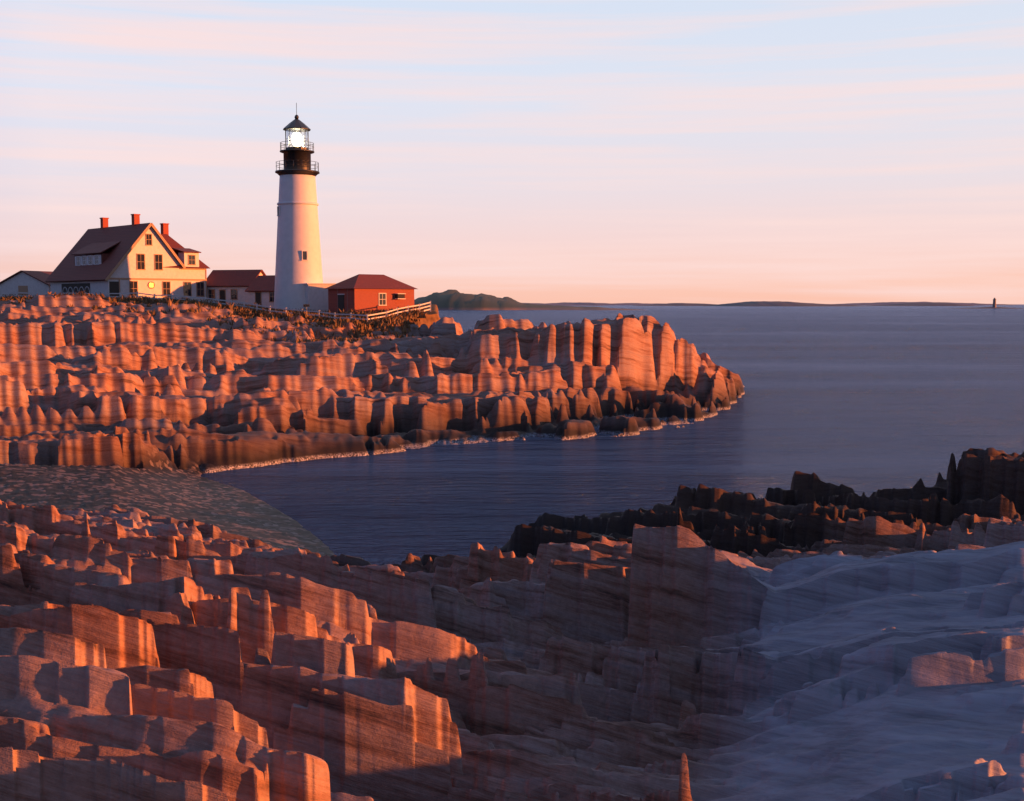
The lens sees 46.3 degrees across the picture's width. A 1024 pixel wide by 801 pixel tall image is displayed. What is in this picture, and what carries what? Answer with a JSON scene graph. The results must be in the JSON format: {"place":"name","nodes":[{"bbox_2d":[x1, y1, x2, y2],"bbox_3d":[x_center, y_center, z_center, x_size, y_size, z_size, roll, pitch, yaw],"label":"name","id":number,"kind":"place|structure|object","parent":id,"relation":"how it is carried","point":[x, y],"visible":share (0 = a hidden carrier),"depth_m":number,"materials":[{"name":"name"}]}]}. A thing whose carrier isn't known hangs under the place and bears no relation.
{"place":"outdoors","nodes":[
{"label":"outdoors","id":0,"kind":"place"},
{"bbox_2d":[0,294,1023,800],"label":"terrain","id":1,"kind":"structure","parent":0,"point":[174,626],"depth_m":15.39,"materials":[{"name":"brown stone"}]},
{"bbox_2d":[0,270,51,295],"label":"shed","id":2,"kind":"structure","parent":1,"relation":"on","point":[27,281],"depth_m":164.72,"materials":[{"name":"white paint"}]},
{"bbox_2d":[45,214,209,300],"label":"keepers house","id":3,"kind":"structure","parent":1,"relation":"on","point":[135,256],"depth_m":152.53,"materials":[{"name":"white paint"}]},
{"bbox_2d":[148,281,154,288],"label":"lamp","id":4,"kind":"object","parent":3,"relation":"attached to","point":[150,284],"visible":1,"depth_m":151.24,"materials":[{"name":"yellow glass"}]},
{"bbox_2d":[0,291,427,342],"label":"cliff grass","id":5,"kind":"structure","parent":1,"relation":"on","point":[402,318],"depth_m":126.81,"materials":[{"name":"plant"}]},
{"bbox_2d":[0,291,430,321],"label":"fence","id":6,"kind":"object","parent":1,"relation":"on","point":[256,305],"visible":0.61,"depth_m":134.47,"materials":[{"name":"paint"}]},
{"bbox_2d":[207,270,265,304],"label":"link building","id":7,"kind":"structure","parent":1,"relation":"on","point":[230,285],"depth_m":156.70,"materials":[{"name":"white paint"}]},
{"bbox_2d":[245,275,274,306],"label":"link building","id":8,"kind":"structure","parent":1,"relation":"on","point":[260,289],"depth_m":152.76,"materials":[{"name":"white paint"}]},
{"bbox_2d":[274,103,335,311],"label":"lighthouse","id":9,"kind":"object","parent":1,"relation":"on","point":[299,283],"visible":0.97,"depth_m":141.65,"materials":[{"name":"white paint"}]},
{"bbox_2d":[325,274,416,312],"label":"brick building","id":10,"kind":"structure","parent":1,"relation":"on","point":[370,292],"depth_m":135.06,"materials":[{"name":"brick"}]},
{"bbox_2d":[0,0,1023,303],"label":"sky","id":11,"kind":"structure","parent":0,"point":[523,151],"materials":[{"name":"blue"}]},
{"bbox_2d":[414,289,638,309],"bbox_3d":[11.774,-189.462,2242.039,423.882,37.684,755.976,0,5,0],"label":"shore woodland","id":12,"kind":"object","parent":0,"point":[450,299],"visible":0.94,"depth_m":1964.82,"materials":[{"name":"green plant"}]},
{"bbox_2d":[524,303,598,305],"bbox_3d":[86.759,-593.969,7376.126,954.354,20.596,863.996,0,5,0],"label":"island","id":13,"kind":"structure","parent":0,"point":[561,304],"depth_m":7107.19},
{"bbox_2d":[545,302,664,304],"bbox_3d":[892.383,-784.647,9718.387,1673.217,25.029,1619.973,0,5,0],"label":"island","id":14,"kind":"structure","parent":0,"point":[582,303],"depth_m":9335.65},
{"bbox_2d":[201,304,1023,565],"bbox_3d":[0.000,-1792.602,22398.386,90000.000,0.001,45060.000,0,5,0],"label":"sea","id":15,"kind":"structure","parent":0,"point":[868,400],"depth_m":81.90,"materials":[{"name":"blue liquid"}]},
{"bbox_2d":[953,307,1023,308],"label":"ledge","id":16,"kind":"object","parent":15,"relation":"on","point":[989,308],"visible":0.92,"depth_m":2600.74,"materials":[{"name":"grey stone"}]},
{"bbox_2d":[636,303,717,305],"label":"island","id":17,"kind":"structure","parent":0,"point":[683,304],"depth_m":6585.80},
{"bbox_2d":[709,301,857,305],"bbox_3d":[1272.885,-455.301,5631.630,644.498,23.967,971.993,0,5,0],"label":"island","id":18,"kind":"structure","parent":0,"point":[768,303],"depth_m":5307.54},
{"bbox_2d":[871,303,972,305],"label":"island","id":19,"kind":"structure","parent":0,"point":[927,304],"depth_m":6046.06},
{"bbox_2d":[841,302,1010,304],"bbox_3d":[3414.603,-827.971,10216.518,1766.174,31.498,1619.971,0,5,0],"label":"island","id":20,"kind":"structure","parent":0,"point":[883,303],"depth_m":9780.39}
]}

